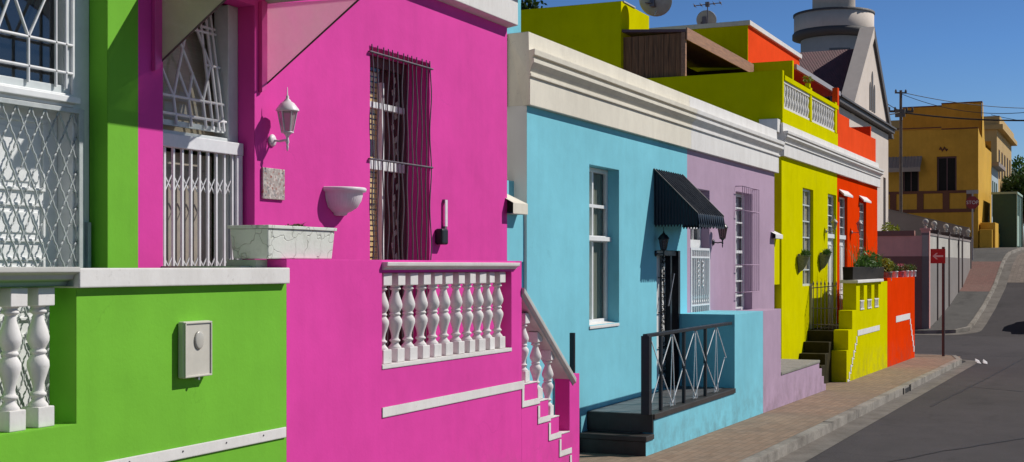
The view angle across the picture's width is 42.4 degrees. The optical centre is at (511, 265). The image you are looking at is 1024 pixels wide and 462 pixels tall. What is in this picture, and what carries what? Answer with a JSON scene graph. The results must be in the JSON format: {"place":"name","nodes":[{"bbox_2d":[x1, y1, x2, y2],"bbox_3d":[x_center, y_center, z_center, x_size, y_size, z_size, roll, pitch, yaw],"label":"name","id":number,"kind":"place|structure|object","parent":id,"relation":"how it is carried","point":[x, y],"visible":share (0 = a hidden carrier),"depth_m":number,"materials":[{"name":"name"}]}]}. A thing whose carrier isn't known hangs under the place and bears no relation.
{"place":"outdoors","nodes":[
{"label":"outdoors","id":0,"kind":"place"},
{"bbox_2d":[570,333,574,372],"bbox_3d":[0.747,1.622,16.334,0.120,1.595,0.100,0,0,25],"label":"step post","id":1,"kind":"object","parent":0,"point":[572,351],"visible":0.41,"depth_m":16.31,"materials":[{"name":"black metal"}]},
{"bbox_2d":[579,354,959,461],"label":"pavement","id":2,"kind":"structure","parent":0,"point":[741,440],"depth_m":20.84,"materials":[{"name":"brown brick"}]},
{"bbox_2d":[0,267,289,461],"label":"green stoop","id":3,"kind":"object","parent":2,"relation":"on","point":[120,390],"visible":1,"depth_m":8.04,"materials":[{"name":"paint"}]},
{"bbox_2d":[178,320,211,379],"bbox_3d":[-2.026,0.541,8.462,0.066,0.378,0.279,0,0,25],"label":"meter box","id":4,"kind":"object","parent":3,"relation":"attached to","point":[195,349],"visible":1,"depth_m":8.42,"materials":[{"name":"plastic"}]},
{"bbox_2d":[161,259,578,461],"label":"pink stoop","id":5,"kind":"object","parent":2,"relation":"on","point":[357,390],"visible":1,"depth_m":11.28,"materials":[{"name":"paint"}]},
{"bbox_2d":[227,222,336,258],"bbox_3d":[-1.684,-0.192,9.762,0.354,0.280,0.899,0,0,25],"label":"planter trough","id":6,"kind":"object","parent":5,"relation":"on","point":[297,241],"visible":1,"depth_m":9.45,"materials":[{"name":"cracked white marble"},{"name":"soil"}]},
{"bbox_2d":[579,310,762,455],"bbox_3d":[2.544,1.877,19.584,0.918,2.245,6.100,0,0,25],"label":"blue stoop","id":7,"kind":"object","parent":2,"relation":"on","point":[625,427],"visible":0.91,"depth_m":20.00,"materials":[{"name":"paint"}]},
{"bbox_2d":[641,322,731,414],"bbox_3d":[2.535,1.380,18.642,0.110,1.030,4.067,0,0,25],"label":"stoop railing","id":8,"kind":"object","parent":7,"relation":"on","point":[646,374],"visible":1,"depth_m":17.74,"materials":[{"name":"black metal"}]},
{"bbox_2d":[741,309,825,412],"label":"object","id":9,"kind":"object","parent":2,"relation":"on","point":[786,381],"visible":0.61,"depth_m":23.26,"materials":[{"name":"paint"}]},
{"bbox_2d":[799,279,886,383],"bbox_3d":[7.833,1.760,31.087,0.957,2.880,7.153,0,0,25],"label":"yellow stoop","id":10,"kind":"object","parent":2,"relation":"on","point":[852,346],"visible":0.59,"depth_m":30.16,"materials":[{"name":"paint"}]},
{"bbox_2d":[810,281,837,328],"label":"iron gate","id":11,"kind":"structure","parent":10,"relation":"on","point":[824,308],"depth_m":29.67,"materials":[{"name":"metal"}]},
{"bbox_2d":[843,231,885,279],"bbox_3d":[8.612,-0.321,32.153,1.052,1.277,4.481,0,0,25],"label":"window box","id":12,"kind":"object","parent":10,"relation":"on","point":[867,266],"visible":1,"depth_m":31.68,"materials":[{"name":"green wood"}]},
{"bbox_2d":[880,277,914,366],"bbox_3d":[10.359,1.805,36.666,0.905,2.990,5.091,0,0,25],"label":"orange stoop","id":13,"kind":"object","parent":2,"relation":"on","point":[900,319],"visible":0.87,"depth_m":36.26,"materials":[{"name":"paint"}]},
{"bbox_2d":[882,258,894,280],"bbox_3d":[9.842,0.081,34.847,0.948,0.614,0.840,0,0,-35],"label":"flower pot","id":14,"kind":"object","parent":13,"relation":"on","point":[888,265],"visible":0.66,"depth_m":34.69,"materials":[{"name":"yellow plant"}]},
{"bbox_2d":[891,264,898,276],"bbox_3d":[10.326,0.100,35.785,0.498,0.420,0.362,0,0,-22],"label":"flower pot","id":15,"kind":"object","parent":13,"relation":"on","point":[895,272],"visible":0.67,"depth_m":35.73,"materials":[{"name":"white ceramic"}]},
{"bbox_2d":[897,263,903,276],"bbox_3d":[10.756,0.094,36.786,0.335,0.432,0.498,0,0,25],"label":"flower pot","id":16,"kind":"object","parent":13,"relation":"on","point":[900,270],"visible":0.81,"depth_m":36.65,"materials":[{"name":"pink plastic"}]},
{"bbox_2d":[902,264,910,276],"bbox_3d":[11.208,0.096,37.582,0.541,0.427,0.446,0,0,-39],"label":"flower pot","id":17,"kind":"object","parent":13,"relation":"on","point":[906,271],"visible":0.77,"depth_m":37.57,"materials":[{"name":"white ceramic"}]},
{"bbox_2d":[907,264,913,276],"bbox_3d":[11.516,0.122,38.403,0.495,0.375,0.452,0,0,25],"label":"flower pot","id":18,"kind":"object","parent":13,"relation":"on","point":[911,268],"visible":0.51,"depth_m":38.30,"materials":[{"name":"white ceramic"}]},
{"bbox_2d":[911,263,917,276],"bbox_3d":[11.852,0.096,39.056,0.320,0.428,0.531,0,0,-9],"label":"flower pot","id":19,"kind":"object","parent":13,"relation":"on","point":[914,271],"visible":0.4,"depth_m":38.97,"materials":[{"name":"white ceramic"}]},
{"bbox_2d":[930,247,944,355],"bbox_3d":[12.729,1.085,39.472,0.425,3.313,0.110,0,0,25],"label":"road sign","id":20,"kind":"object","parent":2,"relation":"on","point":[937,255],"visible":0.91,"depth_m":39.39,"materials":[{"name":"brown metal"}]},
{"bbox_2d":[523,0,1023,231],"label":"sky","id":21,"kind":"structure","parent":0,"point":[948,50],"materials":[{"name":"blue"}]},
{"bbox_2d":[806,282,1023,461],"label":"road","id":22,"kind":"structure","parent":0,"point":[973,415],"depth_m":23.73,"materials":[{"name":"grey asphalt"}]},
{"bbox_2d":[738,354,961,461],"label":"kerb","id":23,"kind":"structure","parent":22,"relation":"on","point":[779,450],"depth_m":21.36,"materials":[{"name":"concrete"}]},
{"bbox_2d":[903,384,911,393],"bbox_3d":[8.372,2.625,27.972,0.024,0.170,1.060,0,0,25],"label":"storm drain","id":24,"kind":"object","parent":23,"relation":"attached to","point":[906,390],"visible":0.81,"depth_m":28.00,"materials":[{"name":"black metal"}]},
{"bbox_2d":[774,359,976,461],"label":"gutter","id":25,"kind":"object","parent":22,"relation":"on","point":[805,453],"visible":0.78,"depth_m":22.19,"materials":[{"name":"concrete"}]},
{"bbox_2d":[886,438,1023,461],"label":"tar seam","id":26,"kind":"object","parent":22,"relation":"on","point":[954,449],"visible":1,"depth_m":18.65,"materials":[{"name":"black asphalt"}]},
{"bbox_2d":[915,250,1023,334],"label":"side gutter","id":27,"kind":"object","parent":22,"relation":"on","point":[984,317],"visible":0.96,"depth_m":64.31,"materials":[{"name":"concrete"}]},
{"bbox_2d":[915,247,1023,333],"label":"side kerb","id":28,"kind":"structure","parent":22,"relation":"on","point":[971,324],"depth_m":60.28,"materials":[{"name":"concrete"}]},
{"bbox_2d":[932,358,1023,405],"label":"tar seam","id":29,"kind":"object","parent":22,"relation":"on","point":[974,384],"visible":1,"depth_m":30.02,"materials":[{"name":"black asphalt"}]},
{"bbox_2d":[918,291,989,329],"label":"side pavement","id":30,"kind":"structure","parent":0,"point":[962,309],"depth_m":60.93,"materials":[{"name":"concrete"}]},
{"bbox_2d":[960,262,1000,290],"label":"red pavement","id":31,"kind":"structure","parent":0,"point":[981,276],"depth_m":69.65,"materials":[{"name":"brick"}]},
{"bbox_2d":[972,247,1019,261],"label":"pavement","id":32,"kind":"structure","parent":0,"point":[989,254],"depth_m":75.84,"materials":[{"name":"concrete"}]},
{"bbox_2d":[966,190,978,259],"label":"stop sign","id":33,"kind":"object","parent":32,"relation":"on","point":[972,202],"visible":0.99,"depth_m":73.76,"materials":[{"name":"metal"}]},
{"bbox_2d":[991,192,1022,246],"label":"green kiosk","id":34,"kind":"object","parent":32,"relation":"on","point":[1007,212],"visible":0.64,"depth_m":86.46,"materials":[{"name":"metal"}]},
{"bbox_2d":[1017,216,1018,245],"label":"door","id":35,"kind":"structure","parent":34,"relation":"in","point":[1017,216],"depth_m":87.09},
{"bbox_2d":[1008,252,1023,282],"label":"cobbled road","id":36,"kind":"structure","parent":0,"point":[1016,273],"depth_m":70.70,"materials":[{"name":"grey stone"}]},
{"bbox_3d":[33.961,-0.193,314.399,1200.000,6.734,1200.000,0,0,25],"label":"ground","id":37,"kind":"structure","parent":0,"visible":0},
{"bbox_2d":[0,0,137,408],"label":"green house","id":38,"kind":"structure","parent":37,"relation":"on","point":[69,167],"depth_m":9.02,"materials":[{"name":"paint"}]},
{"bbox_2d":[0,104,56,406],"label":"door","id":39,"kind":"structure","parent":38,"relation":"in","point":[16,124],"depth_m":8.78,"materials":[{"name":"white paint"}]},
{"bbox_2d":[34,0,517,347],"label":"pink house","id":40,"kind":"structure","parent":37,"relation":"on","point":[401,105],"depth_m":11.76,"materials":[{"name":"paint"}]},
{"bbox_2d":[166,151,211,265],"bbox_3d":[-2.582,0.135,10.300,0.050,2.030,0.740,0,0,25],"label":"door","id":41,"kind":"structure","parent":40,"relation":"in","point":[168,154],"depth_m":10.33,"materials":[{"name":"beige paint"}]},
{"bbox_2d":[152,0,358,91],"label":"door canopy","id":42,"kind":"object","parent":40,"relation":"attached to","point":[176,24],"visible":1,"depth_m":9.50,"materials":[{"name":"pink plastic"}]},
{"bbox_2d":[261,167,284,199],"bbox_3d":[-1.955,-0.673,10.829,0.023,0.254,0.308,0,0,25],"label":"house plaque","id":43,"kind":"object","parent":40,"relation":"attached to","point":[273,183],"visible":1,"depth_m":10.80,"materials":[{"name":"stone"}]},
{"bbox_2d":[268,87,298,150],"bbox_3d":[-1.857,-1.198,10.777,0.252,0.522,0.193,0,0,25],"label":"wall lamp","id":44,"kind":"object","parent":40,"relation":"attached to","point":[287,109],"visible":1,"depth_m":10.73,"materials":[{"name":"white metal"}]},
{"bbox_2d":[323,186,366,215],"bbox_3d":[-1.430,-0.570,11.701,0.250,0.250,0.500,0,0,25],"label":"wall planter","id":45,"kind":"object","parent":40,"relation":"attached to","point":[342,200],"visible":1,"depth_m":11.58,"materials":[{"name":"white ceramic"}]},
{"bbox_2d":[368,44,433,347],"bbox_3d":[-1.362,-0.530,12.918,0.693,3.061,1.266,0,0,25],"label":"door","id":46,"kind":"structure","parent":40,"relation":"in","point":[388,105],"depth_m":13.03,"materials":[{"name":"white paint"}]},
{"bbox_2d":[435,199,447,244],"bbox_3d":[-0.699,-0.450,13.499,0.089,0.466,0.220,0,0,25],"label":"wall lamp","id":47,"kind":"object","parent":40,"relation":"attached to","point":[441,236],"visible":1,"depth_m":13.43,"materials":[{"name":"black metal"}]},
{"bbox_2d":[506,180,527,287],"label":"alley wall","id":48,"kind":"structure","parent":37,"relation":"on","point":[517,210],"depth_m":15.30,"materials":[{"name":"blue paint"}]},
{"bbox_2d":[521,0,546,9],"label":"broadleaf tree","id":49,"kind":"object","parent":37,"relation":"on","point":[530,4],"visible":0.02,"depth_m":45.62,"materials":[{"name":"green plant"}]},
{"bbox_2d":[507,0,697,432],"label":"blue house","id":50,"kind":"structure","parent":37,"relation":"on","point":[577,122],"depth_m":17.73,"materials":[{"name":"paint"}]},
{"bbox_2d":[589,167,618,328],"bbox_3d":[1.129,-0.262,17.920,0.295,2.184,1.150,0,0,25],"label":"window","id":51,"kind":"structure","parent":50,"relation":"in","point":[596,238],"depth_m":18.26,"materials":[{"name":"white paint"}]},
{"bbox_2d":[654,227,668,258],"bbox_3d":[2.252,-0.344,19.789,0.219,0.482,0.178,0,0,25],"label":"wall lamp","id":52,"kind":"object","parent":50,"relation":"attached to","point":[663,237],"visible":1,"depth_m":19.74,"materials":[{"name":"black metal"}]},
{"bbox_2d":[657,250,679,388],"bbox_3d":[2.328,0.810,20.459,0.221,2.181,1.157,0,0,25],"label":"door","id":53,"kind":"structure","parent":50,"relation":"in","point":[668,268],"depth_m":20.63,"materials":[{"name":"black metal"}]},
{"bbox_2d":[653,168,724,228],"bbox_3d":[2.732,-1.023,20.255,0.720,0.886,1.454,0,0,25],"label":"door awning","id":54,"kind":"object","parent":50,"relation":"attached to","point":[682,200],"depth_m":19.73,"materials":[{"name":"black fabric"}]},
{"bbox_2d":[521,1,843,358],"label":"yellow house","id":55,"kind":"structure","parent":37,"relation":"on","point":[800,119],"depth_m":28.86,"materials":[{"name":"paint"}]},
{"bbox_2d":[639,0,671,16],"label":"satellite dish","id":56,"kind":"object","parent":55,"relation":"on","point":[656,8],"visible":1,"depth_m":29.14,"materials":[{"name":"grey metal"}]},
{"bbox_2d":[797,249,810,272],"bbox_3d":[6.384,-0.122,28.698,0.312,0.533,0.492,0,0,25],"label":"wall basket","id":57,"kind":"object","parent":55,"relation":"attached to","point":[803,257],"depth_m":28.59,"materials":[{"name":"green plant"}]},
{"bbox_2d":[803,189,809,285],"bbox_3d":[6.542,-0.640,29.686,0.079,2.220,1.115,0,0,25],"label":"window","id":58,"kind":"structure","parent":55,"relation":"in","point":[806,193],"depth_m":30.08,"materials":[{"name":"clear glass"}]},
{"bbox_2d":[802,76,813,82],"bbox_3d":[6.687,-4.219,29.839,0.264,0.201,0.373,0,0,25],"label":"potted plant","id":59,"kind":"object","parent":55,"relation":"on","point":[809,80],"visible":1,"depth_m":29.80,"materials":[{"name":"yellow plant"}]},
{"bbox_2d":[819,248,831,269],"bbox_3d":[7.343,-0.169,30.806,0.317,0.535,0.505,0,0,25],"label":"wall basket","id":60,"kind":"object","parent":55,"relation":"attached to","point":[824,256],"depth_m":30.68,"materials":[{"name":"green plant"}]},
{"bbox_2d":[825,218,837,233],"bbox_3d":[7.598,-0.975,31.388,0.284,0.454,0.168,0,0,25],"label":"wall lamp","id":61,"kind":"object","parent":55,"relation":"attached to","point":[834,222],"visible":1,"depth_m":31.34,"materials":[{"name":"metal"}]},
{"bbox_2d":[602,96,784,317],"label":"lilac house","id":62,"kind":"structure","parent":37,"relation":"on","point":[732,163],"depth_m":23.81,"materials":[{"name":"paint"}]},
{"bbox_2d":[712,224,727,247],"bbox_3d":[3.566,-0.582,22.599,0.270,0.539,0.200,0,0,25],"label":"wall lamp","id":63,"kind":"object","parent":62,"relation":"attached to","point":[722,234],"visible":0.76,"depth_m":22.55,"materials":[{"name":"black metal"}]},
{"bbox_2d":[736,193,743,310],"bbox_3d":[4.115,-0.265,24.644,0.135,2.230,1.196,0,0,25],"label":"window","id":64,"kind":"structure","parent":62,"relation":"in","point":[738,196],"depth_m":25.11,"materials":[{"name":"white paint"}]},
{"bbox_2d":[649,20,883,322],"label":"orange house","id":65,"kind":"structure","parent":37,"relation":"on","point":[861,171],"depth_m":34.40,"materials":[{"name":"paint"}]},
{"bbox_2d":[696,10,716,23],"bbox_3d":[5.178,-6.471,35.325,0.501,0.702,0.406,0,0,-26],"label":"satellite dish","id":66,"kind":"object","parent":65,"relation":"on","point":[701,18],"visible":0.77,"depth_m":35.24,"materials":[{"name":"grey metal"}]},
{"bbox_2d":[693,1,721,22],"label":"tv aerial","id":67,"kind":"object","parent":65,"relation":"on","point":[707,4],"visible":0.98,"depth_m":35.05,"materials":[{"name":"metal"}]},
{"bbox_2d":[851,218,862,234],"bbox_3d":[8.998,-1.034,34.440,0.289,0.482,0.178,0,0,25],"label":"wall lamp","id":68,"kind":"object","parent":65,"relation":"attached to","point":[859,223],"visible":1,"depth_m":34.39,"materials":[{"name":"metal"}]},
{"bbox_2d":[859,203,862,256],"bbox_3d":[9.481,-0.615,36.071,0.050,2.230,1.030,0,0,25],"label":"window","id":69,"kind":"structure","parent":65,"relation":"in","point":[861,204],"depth_m":36.49,"materials":[{"name":"clear glass"}]},
{"bbox_2d":[772,231,782,284],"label":"alley wall","id":70,"kind":"structure","parent":37,"relation":"on","point":[777,237],"depth_m":27.04,"materials":[{"name":"yellow paint"}]},
{"bbox_2d":[792,0,896,230],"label":"mosque","id":71,"kind":"structure","parent":37,"relation":"on","point":[836,40],"depth_m":67.39,"materials":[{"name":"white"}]},
{"bbox_2d":[869,82,870,109],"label":"lancet window","id":72,"kind":"structure","parent":71,"relation":"in","point":[870,82],"depth_m":65.57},
{"bbox_2d":[872,71,872,110],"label":"lancet window","id":73,"kind":"structure","parent":71,"relation":"in","point":[872,71],"depth_m":66.11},
{"bbox_2d":[881,221,899,230],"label":"garden shrub","id":74,"kind":"object","parent":37,"relation":"on","point":[889,227],"visible":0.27,"depth_m":61.12,"materials":[{"name":"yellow plant"}]},
{"bbox_2d":[877,231,921,328],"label":"boundary wall","id":75,"kind":"structure","parent":37,"relation":"on","point":[901,247],"depth_m":56.01,"materials":[{"name":"paint"}]},
{"bbox_2d":[889,89,913,211],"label":"utility pole","id":76,"kind":"object","parent":37,"relation":"on","point":[901,114],"visible":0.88,"depth_m":77.95,"materials":[{"name":"brown wood"}]},
{"bbox_2d":[907,93,1013,107],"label":"overhead cable","id":77,"kind":"object","parent":76,"relation":"attached to","point":[962,103],"visible":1,"depth_m":80.76,"materials":[{"name":"black rubber"}]},
{"bbox_2d":[902,94,1023,113],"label":"overhead cable","id":78,"kind":"object","parent":76,"relation":"attached to","point":[962,110],"visible":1,"depth_m":73.32,"materials":[{"name":"black rubber"}]},
{"bbox_2d":[905,112,1023,120],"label":"overhead cable","id":79,"kind":"object","parent":76,"relation":"attached to","point":[962,118],"visible":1,"depth_m":74.22,"materials":[{"name":"black rubber"}]},
{"bbox_2d":[888,209,968,238],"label":"boundary wall","id":80,"kind":"structure","parent":37,"relation":"on","point":[905,221],"depth_m":74.32,"materials":[{"name":"grey paint"}]},
{"bbox_2d":[888,101,999,247],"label":"ochre house","id":81,"kind":"structure","parent":37,"relation":"on","point":[946,163],"depth_m":84.58,"materials":[{"name":"paint"}]},
{"bbox_2d":[903,171,918,190],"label":"window","id":82,"kind":"structure","parent":81,"relation":"in","point":[910,179],"depth_m":85.22,"materials":[{"name":"black glass"}]},
{"bbox_2d":[937,156,956,190],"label":"window","id":83,"kind":"structure","parent":81,"relation":"in","point":[946,166],"depth_m":84.31,"materials":[{"name":"black glass"}]},
{"bbox_2d":[920,219,972,328],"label":"boundary wall","id":84,"kind":"structure","parent":37,"relation":"on","point":[958,257],"depth_m":59.79,"materials":[{"name":"paint"}]},
{"bbox_2d":[891,116,1016,191],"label":"sand house","id":85,"kind":"structure","parent":37,"relation":"on","point":[999,135],"depth_m":102.14,"materials":[{"name":"paint"}]},
{"bbox_2d":[1001,152,1002,179],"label":"window","id":86,"kind":"structure","parent":85,"relation":"in","point":[1001,152],"depth_m":103.71,"materials":[{"name":"brown paint"}]},
{"bbox_2d":[1004,155,1005,175],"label":"window","id":87,"kind":"structure","parent":85,"relation":"in","point":[1004,155],"depth_m":106.97,"materials":[{"name":"brown paint"}]},
{"bbox_2d":[1009,160,1010,176],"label":"window","id":88,"kind":"structure","parent":85,"relation":"in","point":[1009,160],"depth_m":111.29,"materials":[{"name":"brown paint"}]},
{"bbox_2d":[991,162,1005,221],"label":"pale blue shop","id":89,"kind":"structure","parent":37,"relation":"on","point":[996,167],"depth_m":93.70,"materials":[{"name":"paint"}]},
{"bbox_2d":[1001,169,1023,246],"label":"broadleaf tree","id":90,"kind":"object","parent":37,"relation":"on","point":[1013,182],"visible":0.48,"depth_m":103.06,"materials":[{"name":"green plant"}]},
{"bbox_2d":[1011,154,1023,174],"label":"broadleaf tree","id":91,"kind":"object","parent":37,"relation":"on","point":[1017,163],"visible":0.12,"depth_m":126.01,"materials":[{"name":"green plant"}]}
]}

